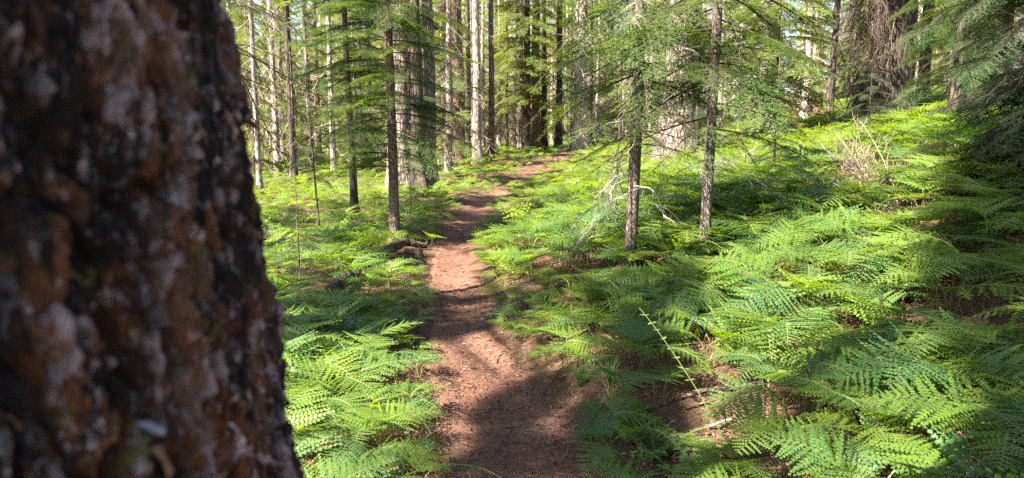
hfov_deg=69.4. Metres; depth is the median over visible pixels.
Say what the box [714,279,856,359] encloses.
fern
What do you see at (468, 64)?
old tree
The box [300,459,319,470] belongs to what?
fern
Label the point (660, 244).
fern
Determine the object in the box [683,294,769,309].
fern
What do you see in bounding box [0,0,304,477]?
mossy tree
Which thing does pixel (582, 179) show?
fern undergrowth
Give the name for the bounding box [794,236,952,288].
fern
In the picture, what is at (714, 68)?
fir tree
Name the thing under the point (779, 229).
fern
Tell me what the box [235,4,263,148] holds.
fir tree
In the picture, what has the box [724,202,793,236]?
fern
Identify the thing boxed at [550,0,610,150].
old tree
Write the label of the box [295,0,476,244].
fir tree
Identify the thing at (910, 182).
fern
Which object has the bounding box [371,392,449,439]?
fern
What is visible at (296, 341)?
fern
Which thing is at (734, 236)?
fern
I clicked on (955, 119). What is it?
fern
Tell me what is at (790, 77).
fir tree
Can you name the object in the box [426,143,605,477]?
path
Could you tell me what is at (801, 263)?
fern
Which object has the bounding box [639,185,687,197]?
fern
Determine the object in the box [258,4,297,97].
fir tree
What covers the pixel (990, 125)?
fern
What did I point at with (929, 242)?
fern
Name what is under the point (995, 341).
fern
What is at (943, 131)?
fern
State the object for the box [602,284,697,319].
fern
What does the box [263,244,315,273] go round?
fern
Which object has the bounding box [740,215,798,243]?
fern
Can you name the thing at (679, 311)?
fern
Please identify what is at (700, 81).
fir tree
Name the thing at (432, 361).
fern
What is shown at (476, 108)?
old tree
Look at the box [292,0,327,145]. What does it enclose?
fir tree
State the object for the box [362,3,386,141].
fir tree
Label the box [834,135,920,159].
fern
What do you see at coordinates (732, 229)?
seedling
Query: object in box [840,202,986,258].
fern
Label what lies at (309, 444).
fern
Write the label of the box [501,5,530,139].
conifer tree
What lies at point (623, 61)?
fir tree
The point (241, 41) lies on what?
fir tree
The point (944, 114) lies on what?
fern
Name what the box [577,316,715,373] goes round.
fern
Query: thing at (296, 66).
conifer tree
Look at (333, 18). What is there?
fir tree
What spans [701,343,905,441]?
fern
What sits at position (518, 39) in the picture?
conifer tree
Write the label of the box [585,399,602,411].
herb
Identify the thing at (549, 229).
fern
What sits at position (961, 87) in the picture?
fir tree
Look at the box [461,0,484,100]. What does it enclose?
fir tree
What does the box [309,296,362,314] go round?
fern
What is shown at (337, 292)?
fern
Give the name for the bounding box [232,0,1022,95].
sky
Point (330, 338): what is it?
fern
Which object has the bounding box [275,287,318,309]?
fern
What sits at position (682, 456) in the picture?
fern
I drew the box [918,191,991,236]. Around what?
fern
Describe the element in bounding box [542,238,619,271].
fern
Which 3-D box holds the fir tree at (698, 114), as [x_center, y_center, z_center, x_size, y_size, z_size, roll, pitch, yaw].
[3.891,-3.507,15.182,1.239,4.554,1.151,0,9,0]
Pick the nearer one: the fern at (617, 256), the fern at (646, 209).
the fern at (617, 256)
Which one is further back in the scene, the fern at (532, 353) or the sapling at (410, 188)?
the sapling at (410, 188)
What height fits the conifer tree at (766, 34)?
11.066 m
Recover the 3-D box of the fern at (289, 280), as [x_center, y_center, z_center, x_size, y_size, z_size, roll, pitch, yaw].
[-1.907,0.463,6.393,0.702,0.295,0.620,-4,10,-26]
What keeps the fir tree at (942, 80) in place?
on the ground
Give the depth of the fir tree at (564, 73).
45.79 m
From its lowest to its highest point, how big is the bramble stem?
0.562 m
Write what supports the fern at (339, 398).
on the ground
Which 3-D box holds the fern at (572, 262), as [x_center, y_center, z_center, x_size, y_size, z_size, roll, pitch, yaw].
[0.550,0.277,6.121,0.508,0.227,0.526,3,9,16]
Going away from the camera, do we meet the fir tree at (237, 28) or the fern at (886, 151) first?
the fern at (886, 151)
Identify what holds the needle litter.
on the ground
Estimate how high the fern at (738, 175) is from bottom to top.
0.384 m
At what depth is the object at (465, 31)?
32.87 m
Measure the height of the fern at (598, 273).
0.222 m
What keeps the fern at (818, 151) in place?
on the ground
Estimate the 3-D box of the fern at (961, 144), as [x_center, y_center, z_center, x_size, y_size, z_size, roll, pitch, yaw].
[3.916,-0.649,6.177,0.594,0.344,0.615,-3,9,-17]
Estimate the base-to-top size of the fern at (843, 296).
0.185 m
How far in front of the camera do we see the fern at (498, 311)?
5.54 m
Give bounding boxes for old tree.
[348,0,455,195]
[408,0,424,193]
[420,0,469,167]
[422,0,467,189]
[461,0,498,164]
[466,0,470,154]
[485,0,494,160]
[523,0,531,153]
[530,0,543,152]
[535,0,575,148]
[541,1,548,150]
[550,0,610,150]
[587,0,594,144]
[630,0,738,165]
[819,0,917,122]
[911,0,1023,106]
[914,0,934,106]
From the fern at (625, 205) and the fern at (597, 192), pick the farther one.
the fern at (597, 192)
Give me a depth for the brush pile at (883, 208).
5.08 m
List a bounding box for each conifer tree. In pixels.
[274,7,311,150]
[480,2,523,118]
[497,0,530,121]
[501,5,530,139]
[699,1,712,120]
[723,0,759,113]
[744,0,792,106]
[789,0,813,104]
[794,6,827,105]
[914,0,939,80]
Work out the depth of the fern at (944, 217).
4.79 m
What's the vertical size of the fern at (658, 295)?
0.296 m
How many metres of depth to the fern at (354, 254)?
7.74 m
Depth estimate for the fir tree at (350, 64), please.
46.30 m
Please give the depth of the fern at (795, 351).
3.47 m
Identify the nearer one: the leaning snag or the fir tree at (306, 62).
the leaning snag
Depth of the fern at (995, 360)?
2.85 m
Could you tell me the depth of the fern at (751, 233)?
5.55 m
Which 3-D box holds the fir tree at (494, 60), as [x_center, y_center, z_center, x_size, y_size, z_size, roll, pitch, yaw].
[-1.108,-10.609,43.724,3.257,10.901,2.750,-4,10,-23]
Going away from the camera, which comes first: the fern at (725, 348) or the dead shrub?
the fern at (725, 348)
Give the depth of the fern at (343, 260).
7.60 m
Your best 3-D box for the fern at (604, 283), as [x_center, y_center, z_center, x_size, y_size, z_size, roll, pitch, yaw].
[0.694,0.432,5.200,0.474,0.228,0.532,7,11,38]
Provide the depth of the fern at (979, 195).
4.91 m
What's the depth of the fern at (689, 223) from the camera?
5.91 m
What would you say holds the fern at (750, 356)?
on the ground
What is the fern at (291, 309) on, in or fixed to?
on the ground
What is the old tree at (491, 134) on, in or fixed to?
on the ground
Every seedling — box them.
[262,226,285,241]
[345,313,365,346]
[354,243,379,267]
[375,255,399,271]
[726,210,745,241]
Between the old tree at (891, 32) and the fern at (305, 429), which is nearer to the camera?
the fern at (305, 429)
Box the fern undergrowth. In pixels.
[248,77,1023,477]
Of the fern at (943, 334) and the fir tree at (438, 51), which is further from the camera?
the fir tree at (438, 51)
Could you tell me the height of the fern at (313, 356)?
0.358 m
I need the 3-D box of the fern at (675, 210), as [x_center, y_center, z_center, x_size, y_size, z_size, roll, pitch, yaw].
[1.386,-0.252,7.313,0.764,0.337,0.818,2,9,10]
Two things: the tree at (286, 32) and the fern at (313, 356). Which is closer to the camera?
the fern at (313, 356)
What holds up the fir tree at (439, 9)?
on the ground
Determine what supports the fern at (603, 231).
on the ground
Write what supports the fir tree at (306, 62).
on the ground
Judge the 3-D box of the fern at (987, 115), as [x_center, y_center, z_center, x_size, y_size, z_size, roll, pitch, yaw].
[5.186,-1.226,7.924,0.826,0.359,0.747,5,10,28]
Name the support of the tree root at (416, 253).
on the ground
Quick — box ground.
[247,93,1023,477]
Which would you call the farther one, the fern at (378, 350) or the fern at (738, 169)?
the fern at (738, 169)
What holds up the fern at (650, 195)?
on the ground
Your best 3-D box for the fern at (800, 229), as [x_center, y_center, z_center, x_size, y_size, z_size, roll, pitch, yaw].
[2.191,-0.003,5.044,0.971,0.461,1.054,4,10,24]
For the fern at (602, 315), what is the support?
on the ground
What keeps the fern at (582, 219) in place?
on the ground
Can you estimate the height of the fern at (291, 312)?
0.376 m
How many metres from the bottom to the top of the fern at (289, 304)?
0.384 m
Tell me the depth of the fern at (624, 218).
7.27 m
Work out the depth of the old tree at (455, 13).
23.90 m
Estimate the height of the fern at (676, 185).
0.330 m
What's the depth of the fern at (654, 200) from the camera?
7.37 m
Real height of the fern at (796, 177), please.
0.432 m
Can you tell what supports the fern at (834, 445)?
on the ground
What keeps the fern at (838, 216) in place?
on the ground
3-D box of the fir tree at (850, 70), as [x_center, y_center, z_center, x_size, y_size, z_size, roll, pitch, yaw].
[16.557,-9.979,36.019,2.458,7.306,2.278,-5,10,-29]
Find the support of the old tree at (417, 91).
on the ground
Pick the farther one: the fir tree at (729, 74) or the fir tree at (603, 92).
the fir tree at (729, 74)
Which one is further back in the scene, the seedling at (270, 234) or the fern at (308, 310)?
the seedling at (270, 234)
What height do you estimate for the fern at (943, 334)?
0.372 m
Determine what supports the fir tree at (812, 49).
on the ground
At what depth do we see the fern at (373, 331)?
4.98 m
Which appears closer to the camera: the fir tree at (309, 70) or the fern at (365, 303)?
the fern at (365, 303)
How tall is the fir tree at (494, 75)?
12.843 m
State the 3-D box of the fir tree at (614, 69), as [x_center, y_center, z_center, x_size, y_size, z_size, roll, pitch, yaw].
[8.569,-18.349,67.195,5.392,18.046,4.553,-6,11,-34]
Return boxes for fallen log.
[317,269,376,305]
[371,238,427,263]
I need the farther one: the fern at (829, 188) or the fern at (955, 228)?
the fern at (829, 188)
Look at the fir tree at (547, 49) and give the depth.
71.32 m
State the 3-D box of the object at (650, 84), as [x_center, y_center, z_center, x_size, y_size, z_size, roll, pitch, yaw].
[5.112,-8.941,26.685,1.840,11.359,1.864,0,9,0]
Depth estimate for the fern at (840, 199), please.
5.59 m
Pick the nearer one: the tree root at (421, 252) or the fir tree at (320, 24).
the tree root at (421, 252)
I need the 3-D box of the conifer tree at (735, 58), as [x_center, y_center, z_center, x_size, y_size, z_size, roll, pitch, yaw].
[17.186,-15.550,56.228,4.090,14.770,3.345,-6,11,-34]
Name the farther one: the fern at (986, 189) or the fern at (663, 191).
the fern at (663, 191)
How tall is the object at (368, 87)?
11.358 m
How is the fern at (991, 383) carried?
on the ground
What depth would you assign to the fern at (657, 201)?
7.01 m
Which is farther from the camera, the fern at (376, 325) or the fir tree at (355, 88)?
the fir tree at (355, 88)
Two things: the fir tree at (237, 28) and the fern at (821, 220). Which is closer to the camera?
the fern at (821, 220)
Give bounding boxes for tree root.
[404,249,424,264]
[418,245,423,257]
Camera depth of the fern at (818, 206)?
5.51 m
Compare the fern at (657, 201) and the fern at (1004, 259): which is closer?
the fern at (1004, 259)
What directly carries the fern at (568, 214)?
on the ground
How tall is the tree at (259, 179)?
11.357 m
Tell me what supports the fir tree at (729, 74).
on the ground
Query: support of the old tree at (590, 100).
on the ground
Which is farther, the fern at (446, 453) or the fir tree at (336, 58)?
the fir tree at (336, 58)
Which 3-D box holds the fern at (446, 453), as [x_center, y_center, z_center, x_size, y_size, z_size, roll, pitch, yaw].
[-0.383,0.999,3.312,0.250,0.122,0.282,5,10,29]
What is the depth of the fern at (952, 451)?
2.40 m
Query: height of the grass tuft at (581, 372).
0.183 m
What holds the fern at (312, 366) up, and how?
on the ground
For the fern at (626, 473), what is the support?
on the ground
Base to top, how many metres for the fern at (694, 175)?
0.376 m
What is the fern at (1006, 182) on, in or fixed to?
on the ground
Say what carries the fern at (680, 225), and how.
on the ground
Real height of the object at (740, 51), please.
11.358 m
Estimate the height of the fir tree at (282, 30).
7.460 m
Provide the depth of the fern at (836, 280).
4.25 m
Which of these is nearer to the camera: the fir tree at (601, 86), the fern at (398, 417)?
the fern at (398, 417)
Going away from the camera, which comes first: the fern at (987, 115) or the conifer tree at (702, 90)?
the fern at (987, 115)
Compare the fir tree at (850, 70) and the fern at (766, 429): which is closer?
the fern at (766, 429)
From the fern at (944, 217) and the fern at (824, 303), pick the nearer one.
the fern at (824, 303)
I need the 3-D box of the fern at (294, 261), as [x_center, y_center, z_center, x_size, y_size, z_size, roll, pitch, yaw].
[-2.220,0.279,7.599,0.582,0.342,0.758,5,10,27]
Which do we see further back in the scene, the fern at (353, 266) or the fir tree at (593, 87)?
the fir tree at (593, 87)
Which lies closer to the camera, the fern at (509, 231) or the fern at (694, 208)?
the fern at (694, 208)
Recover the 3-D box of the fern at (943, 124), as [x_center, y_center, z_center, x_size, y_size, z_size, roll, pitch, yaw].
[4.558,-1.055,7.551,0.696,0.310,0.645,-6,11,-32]
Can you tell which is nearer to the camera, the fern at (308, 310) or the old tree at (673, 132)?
the fern at (308, 310)
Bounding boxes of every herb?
[408,344,436,349]
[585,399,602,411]
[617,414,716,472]
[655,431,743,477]
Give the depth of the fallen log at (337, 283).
6.90 m
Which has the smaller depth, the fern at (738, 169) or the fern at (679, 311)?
the fern at (679, 311)
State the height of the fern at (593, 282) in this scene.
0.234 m
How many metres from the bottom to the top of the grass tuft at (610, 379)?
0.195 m
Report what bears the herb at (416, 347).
on the ground
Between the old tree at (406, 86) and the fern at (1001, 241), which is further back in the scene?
the old tree at (406, 86)
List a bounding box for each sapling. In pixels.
[270,51,330,289]
[283,76,337,237]
[380,89,432,223]
[743,0,803,174]
[832,1,898,134]
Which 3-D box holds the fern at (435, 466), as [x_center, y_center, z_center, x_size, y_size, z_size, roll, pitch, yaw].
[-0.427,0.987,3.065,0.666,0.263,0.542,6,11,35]
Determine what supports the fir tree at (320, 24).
on the ground
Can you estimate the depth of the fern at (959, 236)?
4.28 m
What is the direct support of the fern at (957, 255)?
on the ground
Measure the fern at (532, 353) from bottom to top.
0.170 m
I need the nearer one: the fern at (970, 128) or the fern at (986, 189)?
the fern at (986, 189)
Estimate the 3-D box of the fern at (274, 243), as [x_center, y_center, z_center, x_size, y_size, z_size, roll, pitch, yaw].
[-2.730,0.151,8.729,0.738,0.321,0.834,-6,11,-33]
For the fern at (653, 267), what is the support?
on the ground
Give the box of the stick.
[707,417,741,428]
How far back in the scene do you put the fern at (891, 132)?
7.10 m
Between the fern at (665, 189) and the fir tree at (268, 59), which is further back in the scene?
the fir tree at (268, 59)
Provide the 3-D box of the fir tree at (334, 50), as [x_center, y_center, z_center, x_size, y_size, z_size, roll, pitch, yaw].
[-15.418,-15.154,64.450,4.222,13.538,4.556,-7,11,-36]
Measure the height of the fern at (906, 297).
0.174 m
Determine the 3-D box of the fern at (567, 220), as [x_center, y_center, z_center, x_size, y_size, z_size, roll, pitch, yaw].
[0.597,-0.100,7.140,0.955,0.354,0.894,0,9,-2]
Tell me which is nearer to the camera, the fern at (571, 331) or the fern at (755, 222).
the fern at (571, 331)
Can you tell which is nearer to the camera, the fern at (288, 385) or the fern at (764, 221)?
the fern at (288, 385)
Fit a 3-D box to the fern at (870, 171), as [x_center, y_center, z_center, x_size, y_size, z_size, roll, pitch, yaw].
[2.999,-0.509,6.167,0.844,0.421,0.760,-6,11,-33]
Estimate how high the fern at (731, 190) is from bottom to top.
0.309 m
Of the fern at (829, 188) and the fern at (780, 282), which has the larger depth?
the fern at (829, 188)
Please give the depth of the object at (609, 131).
30.06 m
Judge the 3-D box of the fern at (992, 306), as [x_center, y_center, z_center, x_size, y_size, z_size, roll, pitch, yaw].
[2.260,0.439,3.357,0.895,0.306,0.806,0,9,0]
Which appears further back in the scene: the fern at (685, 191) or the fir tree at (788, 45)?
the fir tree at (788, 45)
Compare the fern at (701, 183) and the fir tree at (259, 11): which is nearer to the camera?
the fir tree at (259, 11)
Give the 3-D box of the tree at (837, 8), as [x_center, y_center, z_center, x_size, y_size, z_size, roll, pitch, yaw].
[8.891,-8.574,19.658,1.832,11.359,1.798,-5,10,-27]
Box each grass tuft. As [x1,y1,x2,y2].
[558,353,597,387]
[592,351,630,384]
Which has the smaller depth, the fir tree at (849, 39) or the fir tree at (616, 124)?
the fir tree at (616, 124)
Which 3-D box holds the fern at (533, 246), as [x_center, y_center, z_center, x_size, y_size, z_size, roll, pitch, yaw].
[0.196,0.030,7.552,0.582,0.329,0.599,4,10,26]
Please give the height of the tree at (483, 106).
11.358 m
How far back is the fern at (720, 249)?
5.45 m
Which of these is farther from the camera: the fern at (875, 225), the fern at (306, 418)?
the fern at (875, 225)
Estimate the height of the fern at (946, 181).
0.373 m
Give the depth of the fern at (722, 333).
3.96 m
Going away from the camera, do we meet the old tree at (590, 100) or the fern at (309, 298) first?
the fern at (309, 298)
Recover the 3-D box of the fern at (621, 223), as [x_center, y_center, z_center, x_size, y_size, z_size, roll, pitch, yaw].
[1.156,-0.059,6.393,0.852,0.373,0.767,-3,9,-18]
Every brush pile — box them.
[678,136,789,174]
[868,199,956,241]
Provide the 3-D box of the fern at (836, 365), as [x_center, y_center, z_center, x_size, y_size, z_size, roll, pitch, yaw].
[1.431,0.608,3.063,0.576,0.291,0.457,-1,9,-8]
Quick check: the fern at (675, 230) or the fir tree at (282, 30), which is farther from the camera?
the fir tree at (282, 30)
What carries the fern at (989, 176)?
on the ground
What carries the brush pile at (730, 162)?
on the ground
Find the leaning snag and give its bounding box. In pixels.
[407,130,428,197]
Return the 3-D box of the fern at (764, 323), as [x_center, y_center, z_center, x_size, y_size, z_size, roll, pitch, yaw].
[1.346,0.497,3.660,0.644,0.338,0.847,0,9,1]
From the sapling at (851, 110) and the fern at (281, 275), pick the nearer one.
the fern at (281, 275)
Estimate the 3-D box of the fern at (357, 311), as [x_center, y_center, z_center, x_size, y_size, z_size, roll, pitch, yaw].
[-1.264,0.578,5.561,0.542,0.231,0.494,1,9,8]
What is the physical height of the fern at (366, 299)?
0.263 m
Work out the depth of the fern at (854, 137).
8.37 m
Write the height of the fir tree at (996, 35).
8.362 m
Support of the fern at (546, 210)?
on the ground
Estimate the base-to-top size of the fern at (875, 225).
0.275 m
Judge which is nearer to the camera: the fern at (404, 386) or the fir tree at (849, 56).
the fern at (404, 386)
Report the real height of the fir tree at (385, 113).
8.312 m
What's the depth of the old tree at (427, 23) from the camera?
17.30 m
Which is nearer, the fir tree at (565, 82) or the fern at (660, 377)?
the fern at (660, 377)
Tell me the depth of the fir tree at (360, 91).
22.95 m
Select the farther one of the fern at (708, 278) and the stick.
the fern at (708, 278)
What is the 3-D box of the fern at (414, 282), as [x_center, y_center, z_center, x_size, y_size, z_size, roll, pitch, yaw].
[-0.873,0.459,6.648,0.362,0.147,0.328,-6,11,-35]
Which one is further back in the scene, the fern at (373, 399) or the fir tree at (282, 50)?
the fir tree at (282, 50)
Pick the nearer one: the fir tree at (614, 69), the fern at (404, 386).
the fern at (404, 386)
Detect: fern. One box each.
[263,236,312,263]
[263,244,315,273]
[266,245,339,277]
[267,272,309,284]
[268,272,346,302]
[271,273,334,296]
[274,283,300,319]
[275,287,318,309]
[281,291,335,309]
[282,307,344,367]
[283,303,345,346]
[283,309,304,340]
[283,330,334,389]
[283,341,363,386]
[284,284,361,313]
[284,303,338,335]
[284,314,345,344]
[284,352,346,422]
[285,315,373,363]
[285,328,378,370]
[285,341,339,366]
[285,374,315,415]
[285,378,370,427]
[285,387,370,439]
[286,346,418,409]
[286,418,319,438]
[289,401,360,439]
[293,429,341,477]
[299,296,373,332]
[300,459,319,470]
[303,245,375,277]
[304,453,394,477]
[306,446,399,477]
[307,225,370,253]
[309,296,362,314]
[309,312,393,352]
[311,243,379,272]
[313,252,389,273]
[313,297,386,327]
[314,289,415,320]
[314,298,380,321]
[317,254,387,286]
[318,404,418,473]
[320,331,402,378]
[320,398,433,451]
[335,318,422,356]
[335,383,411,429]
[336,250,387,262]
[352,433,500,477]
[362,258,417,289]
[362,305,414,332]
[362,341,418,364]
[362,350,415,382]
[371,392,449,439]
[375,376,462,415]
[381,349,451,379]
[391,279,425,292]
[401,437,459,468]
[482,223,552,249]
[485,298,541,327]
[487,241,558,276]
[497,222,565,251]
[509,216,590,252]
[513,337,578,365]
[526,211,623,240]
[528,301,611,335]
[530,206,585,219]
[531,322,612,379]
[535,225,621,261]
[536,203,641,239]
[541,256,601,284]
[542,208,606,228]
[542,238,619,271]
[546,271,597,296]
[546,309,654,352]
[556,410,682,477]
[557,196,605,217]
[557,210,619,234]
[558,287,605,313]
[560,235,641,266]
[561,313,661,354]
[562,362,665,397]
[564,273,661,317]
[566,274,641,302]
[570,188,643,212]
[572,387,670,444]
[573,266,634,283]
[575,216,655,236]
[576,278,626,311]
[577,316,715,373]
[590,247,671,271]
[594,192,667,218]
[594,213,679,246]
[596,457,671,477]
[598,235,686,261]
[601,279,669,306]
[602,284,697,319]
[603,210,653,230]
[606,363,724,403]
[610,205,665,220]
[614,194,687,219]
[615,259,695,283]
[618,234,723,272]
[618,250,737,310]
[618,285,717,344]
[627,305,784,372]
[637,211,730,249]
[637,218,737,261]
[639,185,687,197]
[639,194,682,207]
[639,196,677,213]
[639,229,684,257]
[641,171,691,195]
[641,182,694,198]
[642,194,693,213]
[644,287,762,343]
[645,264,768,325]
[647,249,703,281]
[648,180,698,192]
[648,182,701,195]
[651,188,689,212]
[652,181,736,214]
[652,260,737,308]
[653,188,755,222]
[654,172,717,187]
[657,185,726,217]
[658,192,741,216]
[661,210,720,225]
[665,173,738,199]
[665,462,735,477]
[667,174,702,186]
[667,219,742,254]
[672,187,761,219]
[675,267,768,301]
[677,243,747,265]
[678,175,779,208]
[678,432,781,477]
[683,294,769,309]
[686,272,792,305]
[687,234,748,261]
[688,161,775,180]
[688,208,760,243]
[691,248,862,321]
[692,210,775,242]
[694,241,786,276]
[694,461,780,477]
[696,193,780,219]
[698,224,755,253]
[700,164,777,182]
[701,341,817,394]
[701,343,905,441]
[705,387,873,477]
[707,301,849,383]
[708,330,778,374]
[711,213,828,245]
[713,186,786,215]
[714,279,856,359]
[715,178,787,199]
[716,180,748,209]
[717,174,837,215]
[724,186,814,222]
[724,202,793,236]
[729,187,836,231]
[732,259,800,278]
[737,277,808,301]
[738,238,798,269]
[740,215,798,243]
[747,218,782,231]
[750,216,849,257]
[752,405,939,477]
[753,177,853,198]
[753,203,904,277]
[754,238,864,285]
[756,237,839,273]
[760,190,882,243]
[760,420,984,477]
[762,189,846,237]
[766,269,879,310]
[767,369,960,454]
[769,328,888,378]
[771,144,841,169]
[775,295,924,355]
[777,341,946,416]
[778,163,852,208]
[780,193,882,217]
[785,197,857,212]
[787,288,880,332]
[789,207,932,272]
[790,174,907,218]
[792,166,856,179]
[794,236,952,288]
[795,147,865,174]
[795,210,861,249]
[796,319,1007,423]
[805,176,886,206]
[812,175,854,200]
[817,280,969,353]
[819,151,892,178]
[819,272,902,304]
[822,136,884,164]
[822,222,933,235]
[824,130,889,149]
[824,292,901,324]
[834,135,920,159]
[834,316,1023,414]
[837,189,931,215]
[839,227,959,289]
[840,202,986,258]
[842,143,949,166]
[842,169,932,207]
[849,153,932,196]
[849,264,942,309]
[851,288,909,318]
[852,126,928,149]
[856,153,989,195]
[859,306,1023,388]
[861,370,1023,472]
[863,223,1023,297]
[864,231,1020,267]
[865,414,1023,477]
[866,208,988,236]
[866,371,1023,456]
[867,228,972,261]
[869,257,1023,314]
[878,153,1007,201]
[878,181,944,208]
[883,178,975,207]
[885,195,1023,254]
[889,136,983,174]
[891,313,1023,377]
[899,166,1012,215]
[904,120,984,129]
[910,125,1002,151]
[911,219,1006,250]
[911,289,1023,374]
[914,172,1023,233]
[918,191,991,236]
[920,114,950,124]
[922,119,997,141]
[928,113,963,126]
[928,185,1013,222]
[930,114,982,139]
[931,144,1023,186]
[933,121,996,140]
[933,153,1023,188]
[939,136,1014,153]
[941,163,1017,207]
[942,364,1023,427]
[947,365,1023,429]
[948,157,994,186]
[952,235,1023,276]
[953,141,1003,165]
[963,108,1003,136]
[963,245,1023,291]
[968,116,1019,137]
[980,205,1023,230]
[983,327,1023,363]
[996,159,1023,174]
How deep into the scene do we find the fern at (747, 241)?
5.24 m
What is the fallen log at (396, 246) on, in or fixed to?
on the ground
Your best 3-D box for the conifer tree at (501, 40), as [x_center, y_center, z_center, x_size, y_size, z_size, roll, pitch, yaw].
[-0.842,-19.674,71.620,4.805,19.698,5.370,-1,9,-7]
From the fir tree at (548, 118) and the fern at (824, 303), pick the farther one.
the fir tree at (548, 118)
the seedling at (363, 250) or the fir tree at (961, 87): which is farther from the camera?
the fir tree at (961, 87)
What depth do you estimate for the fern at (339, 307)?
5.27 m
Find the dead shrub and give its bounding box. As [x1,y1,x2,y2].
[800,113,931,204]
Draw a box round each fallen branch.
[623,379,766,421]
[712,242,752,248]
[898,197,938,204]
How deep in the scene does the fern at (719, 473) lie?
2.63 m
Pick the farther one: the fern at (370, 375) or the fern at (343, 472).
the fern at (370, 375)
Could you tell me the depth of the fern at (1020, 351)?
3.06 m
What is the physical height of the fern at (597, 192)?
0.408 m
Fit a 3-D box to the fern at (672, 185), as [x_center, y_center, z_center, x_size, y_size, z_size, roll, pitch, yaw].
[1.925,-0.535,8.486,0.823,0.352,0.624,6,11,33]
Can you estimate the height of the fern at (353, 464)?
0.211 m
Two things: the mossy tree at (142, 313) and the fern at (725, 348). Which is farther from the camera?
the fern at (725, 348)
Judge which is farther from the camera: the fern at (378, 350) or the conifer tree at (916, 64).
the conifer tree at (916, 64)
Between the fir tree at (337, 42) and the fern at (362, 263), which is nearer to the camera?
the fern at (362, 263)
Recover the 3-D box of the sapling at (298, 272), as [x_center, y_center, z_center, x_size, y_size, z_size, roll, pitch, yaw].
[-2.117,-0.466,7.154,0.782,2.640,0.808,8,12,42]
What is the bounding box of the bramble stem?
[640,309,727,443]
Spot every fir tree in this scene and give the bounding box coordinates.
[221,0,266,156]
[222,0,345,174]
[230,0,260,128]
[231,0,288,176]
[233,2,261,96]
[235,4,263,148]
[241,0,305,157]
[243,0,322,157]
[256,0,287,147]
[257,0,301,137]
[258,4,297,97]
[265,0,314,159]
[273,0,342,167]
[278,0,408,215]
[280,0,293,137]
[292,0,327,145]
[293,0,328,137]
[294,4,328,143]
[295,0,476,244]
[309,1,336,129]
[310,15,343,144]
[321,0,354,122]
[321,13,341,123]
[324,0,383,150]
[324,12,362,147]
[328,0,386,176]
[328,6,373,129]
[354,1,423,155]
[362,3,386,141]
[363,29,385,145]
[372,17,386,140]
[376,7,423,136]
[383,3,442,152]
[422,0,486,173]
[432,0,442,106]
[432,0,471,140]
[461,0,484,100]
[461,0,502,146]
[462,1,488,134]
[465,0,511,142]
[479,0,517,138]
[479,3,497,117]
[480,0,562,154]
[484,0,512,139]
[485,0,539,143]
[515,0,756,273]
[539,0,575,142]
[539,1,573,139]
[539,6,551,120]
[540,0,575,137]
[547,28,568,139]
[556,0,865,264]
[568,1,613,135]
[568,24,602,119]
[593,1,619,136]
[593,13,618,137]
[597,0,663,139]
[599,0,634,139]
[602,15,623,121]
[613,4,646,119]
[644,1,726,143]
[669,0,724,152]
[702,0,842,142]
[723,0,755,115]
[780,0,794,100]
[783,0,842,107]
[786,9,828,108]
[794,2,848,107]
[818,0,859,98]
[823,0,866,97]
[824,0,867,103]
[834,0,868,97]
[835,2,858,96]
[841,0,874,85]
[871,0,1022,116]
[901,0,1023,243]
[905,0,1023,138]
[916,4,951,84]
[917,1,955,94]
[918,0,957,93]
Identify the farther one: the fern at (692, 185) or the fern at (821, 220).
the fern at (692, 185)
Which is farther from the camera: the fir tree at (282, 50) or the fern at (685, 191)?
the fir tree at (282, 50)
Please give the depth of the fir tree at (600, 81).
43.67 m
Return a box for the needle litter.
[268,140,1023,477]
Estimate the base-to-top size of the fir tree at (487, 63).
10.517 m
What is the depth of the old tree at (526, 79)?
29.05 m
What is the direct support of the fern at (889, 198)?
on the ground
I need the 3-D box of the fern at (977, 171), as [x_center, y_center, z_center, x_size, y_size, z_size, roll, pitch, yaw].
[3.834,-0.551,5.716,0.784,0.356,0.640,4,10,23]
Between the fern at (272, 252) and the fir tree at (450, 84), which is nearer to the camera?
the fern at (272, 252)
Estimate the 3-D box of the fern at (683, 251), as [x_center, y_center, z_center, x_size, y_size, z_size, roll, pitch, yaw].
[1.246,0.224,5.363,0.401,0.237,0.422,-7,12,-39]
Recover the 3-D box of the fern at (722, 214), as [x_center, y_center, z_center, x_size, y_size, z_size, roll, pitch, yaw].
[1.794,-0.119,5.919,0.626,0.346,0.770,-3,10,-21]
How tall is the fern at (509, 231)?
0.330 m
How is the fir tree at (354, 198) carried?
on the ground
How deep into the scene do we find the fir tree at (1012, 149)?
5.28 m
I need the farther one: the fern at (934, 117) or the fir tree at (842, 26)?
the fir tree at (842, 26)
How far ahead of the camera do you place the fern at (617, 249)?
5.86 m
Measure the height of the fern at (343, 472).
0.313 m
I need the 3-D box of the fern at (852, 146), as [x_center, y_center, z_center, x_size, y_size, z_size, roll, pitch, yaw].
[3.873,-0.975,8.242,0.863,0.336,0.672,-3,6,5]
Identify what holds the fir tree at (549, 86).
on the ground
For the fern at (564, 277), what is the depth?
5.69 m

